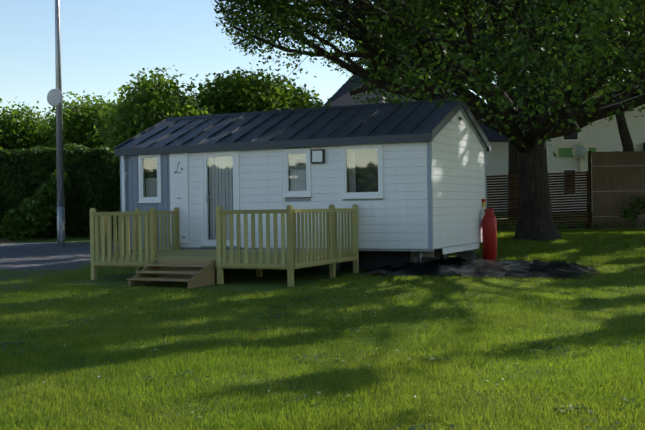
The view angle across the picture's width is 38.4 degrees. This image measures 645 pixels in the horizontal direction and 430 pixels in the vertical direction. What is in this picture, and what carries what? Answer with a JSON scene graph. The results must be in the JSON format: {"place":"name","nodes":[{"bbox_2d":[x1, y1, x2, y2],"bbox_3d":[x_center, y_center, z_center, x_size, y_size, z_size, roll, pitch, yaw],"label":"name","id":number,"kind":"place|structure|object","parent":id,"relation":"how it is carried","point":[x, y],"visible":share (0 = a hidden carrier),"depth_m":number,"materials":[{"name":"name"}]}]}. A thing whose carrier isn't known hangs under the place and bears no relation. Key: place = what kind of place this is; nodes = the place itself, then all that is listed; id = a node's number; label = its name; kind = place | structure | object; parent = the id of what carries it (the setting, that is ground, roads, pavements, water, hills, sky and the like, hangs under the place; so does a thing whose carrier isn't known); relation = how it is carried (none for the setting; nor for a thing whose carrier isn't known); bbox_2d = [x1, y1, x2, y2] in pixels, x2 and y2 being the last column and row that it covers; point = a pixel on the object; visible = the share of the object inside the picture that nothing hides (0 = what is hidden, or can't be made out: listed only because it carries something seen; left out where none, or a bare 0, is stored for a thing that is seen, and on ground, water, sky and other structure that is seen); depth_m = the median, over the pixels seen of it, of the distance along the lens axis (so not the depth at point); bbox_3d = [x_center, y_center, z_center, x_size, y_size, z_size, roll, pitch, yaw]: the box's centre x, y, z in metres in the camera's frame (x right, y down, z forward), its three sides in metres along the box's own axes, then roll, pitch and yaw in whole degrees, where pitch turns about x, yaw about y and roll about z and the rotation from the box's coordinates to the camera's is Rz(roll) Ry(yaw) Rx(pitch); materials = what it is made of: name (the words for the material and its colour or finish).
{"place":"outdoors","nodes":[
{"label":"outdoors","id":0,"kind":"place"},
{"bbox_2d":[0,0,497,123],"label":"sky","id":1,"kind":"structure","parent":0,"point":[104,42],"materials":[{"name":"blue"}]},
{"bbox_2d":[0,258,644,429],"bbox_3d":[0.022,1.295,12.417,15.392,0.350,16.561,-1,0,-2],"label":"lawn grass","id":2,"kind":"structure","parent":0,"point":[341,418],"depth_m":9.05,"materials":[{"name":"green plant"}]},
{"bbox_2d":[0,212,644,429],"bbox_3d":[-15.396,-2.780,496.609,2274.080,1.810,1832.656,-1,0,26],"label":"ground","id":3,"kind":"structure","parent":0,"point":[35,254],"depth_m":15.28,"materials":[{"name":"green plant"}]},
{"bbox_2d":[0,130,8,148],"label":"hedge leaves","id":4,"kind":"object","parent":3,"relation":"on","point":[1,137],"visible":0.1,"depth_m":54.25,"materials":[{"name":"green plant"}]},
{"bbox_2d":[0,97,55,163],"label":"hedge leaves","id":5,"kind":"object","parent":3,"relation":"on","point":[19,130],"depth_m":56.06,"materials":[{"name":"green plant"}]},
{"bbox_2d":[47,0,65,245],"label":"lamp post","id":6,"kind":"object","parent":3,"relation":"on","point":[54,97],"visible":1,"depth_m":28.50,"materials":[{"name":"grey metal"}]},
{"bbox_2d":[0,169,117,240],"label":"hedge foot shrub leaves","id":7,"kind":"object","parent":3,"relation":"on","point":[26,221],"visible":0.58,"depth_m":31.75,"materials":[{"name":"green plant"}]},
{"bbox_2d":[0,143,120,237],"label":"hedge","id":8,"kind":"object","parent":3,"relation":"on","point":[31,158],"depth_m":33.03,"materials":[{"name":"green plant"}]},
{"bbox_2d":[33,90,125,162],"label":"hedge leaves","id":9,"kind":"object","parent":3,"relation":"on","point":[81,126],"depth_m":54.63,"materials":[{"name":"green plant"}]},
{"bbox_2d":[87,65,239,174],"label":"tree leaves","id":10,"kind":"object","parent":3,"relation":"on","point":[142,109],"visible":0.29,"depth_m":28.64,"materials":[{"name":"green plant"}]},
{"bbox_2d":[90,204,358,287],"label":"deck terrace","id":11,"kind":"structure","parent":3,"relation":"on","point":[193,268],"depth_m":17.56,"materials":[{"name":"brown wood"}]},
{"bbox_2d":[182,62,322,113],"bbox_3d":[-2.118,-2.939,31.288,5.852,4.574,5.444,-1,1,37],"label":"tree","id":12,"kind":"object","parent":3,"relation":"on","point":[252,92],"visible":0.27,"depth_m":29.78,"materials":[{"name":"green plant"}]},
{"bbox_2d":[114,98,490,269],"bbox_3d":[-0.406,-0.511,21.834,7.772,3.990,4.295,-1,0,26],"label":"mobile home","id":13,"kind":"object","parent":3,"relation":"on","point":[409,179],"visible":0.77,"depth_m":19.99,"materials":[{"name":"grey wood"}]},
{"bbox_2d":[0,262,644,429],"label":"weed patch leaves","id":14,"kind":"object","parent":3,"relation":"on","point":[431,359],"visible":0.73,"depth_m":9.65,"materials":[{"name":"green plant"}]},
{"bbox_2d":[25,287,639,396],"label":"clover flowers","id":15,"kind":"object","parent":3,"relation":"on","point":[336,358],"visible":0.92,"depth_m":9.76,"materials":[{"name":"white plant"}]},
{"bbox_2d":[348,0,481,102],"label":"tree leaves","id":16,"kind":"object","parent":3,"relation":"on","point":[382,72],"depth_m":40.31,"materials":[{"name":"green plant"}]},
{"bbox_2d":[323,69,507,211],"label":"house","id":17,"kind":"structure","parent":3,"relation":"on","point":[497,159],"depth_m":46.15,"materials":[{"name":"paint"}]},
{"bbox_2d":[211,0,644,241],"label":"oak tree","id":18,"kind":"object","parent":3,"relation":"on","point":[296,15],"depth_m":21.22,"materials":[{"name":"green plant"}]},
{"bbox_2d":[354,256,601,279],"bbox_3d":[3.394,1.050,19.143,4.754,0.254,4.214,-1,0,26],"label":"dirt patch","id":19,"kind":"object","parent":3,"relation":"on","point":[457,265],"visible":0.83,"depth_m":18.35,"materials":[{"name":"grey soil"}]},
{"bbox_2d":[482,199,496,259],"bbox_3d":[3.872,0.334,21.516,0.350,1.425,0.355,-1,0,26],"label":"gas bottle","id":20,"kind":"object","parent":3,"relation":"on","point":[489,232],"visible":0.98,"depth_m":21.37,"materials":[{"name":"red metal"}]},
{"bbox_2d":[486,171,589,230],"bbox_3d":[4.724,-0.284,29.423,7.640,2.124,0.160,-1,0,-2],"label":"slat fence","id":21,"kind":"object","parent":3,"relation":"on","point":[587,197],"visible":0.19,"depth_m":29.43,"materials":[{"name":"brown wood"}]},
{"bbox_2d":[437,0,638,218],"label":"house","id":22,"kind":"structure","parent":3,"relation":"on","point":[512,162],"depth_m":36.88,"materials":[{"name":"white paint"}]},
{"bbox_2d":[497,221,643,229],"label":"weed leaves","id":23,"kind":"object","parent":3,"relation":"on","point":[619,227],"visible":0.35,"depth_m":29.23,"materials":[{"name":"green plant"}]},
{"bbox_2d":[499,78,644,211],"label":"house","id":24,"kind":"structure","parent":3,"relation":"on","point":[570,151],"depth_m":44.26,"materials":[{"name":"white paint"}]},
{"bbox_2d":[588,151,644,228],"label":"fence panel","id":25,"kind":"object","parent":3,"relation":"on","point":[618,179],"visible":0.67,"depth_m":29.43,"materials":[{"name":"brown wood"}]},
{"bbox_2d":[620,195,644,228],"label":"sapling","id":26,"kind":"object","parent":3,"relation":"on","point":[629,213],"depth_m":28.74,"materials":[{"name":"green plant"}]},
{"bbox_3d":[-2.250,-1.603,31.330,3.460,4.964,3.104,-1,0,26],"label":"tree","id":27,"kind":"object","parent":3,"relation":"on","visible":0},
{"bbox_2d":[282,84,333,108],"bbox_3d":[-1.251,-2.928,32.010,4.547,3.326,4.782,-1,0,26],"label":"tree","id":28,"kind":"object","parent":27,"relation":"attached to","point":[314,105],"depth_m":31.12,"materials":[{"name":"green plant"}]},
{"bbox_2d":[393,227,644,281],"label":"lawn grass","id":29,"kind":"structure","parent":0,"point":[600,235],"depth_m":23.32,"materials":[{"name":"green plant"}]},
{"bbox_2d":[540,44,644,151],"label":"tree","id":30,"kind":"object","parent":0,"point":[626,139],"depth_m":38.29,"materials":[{"name":"plant"}]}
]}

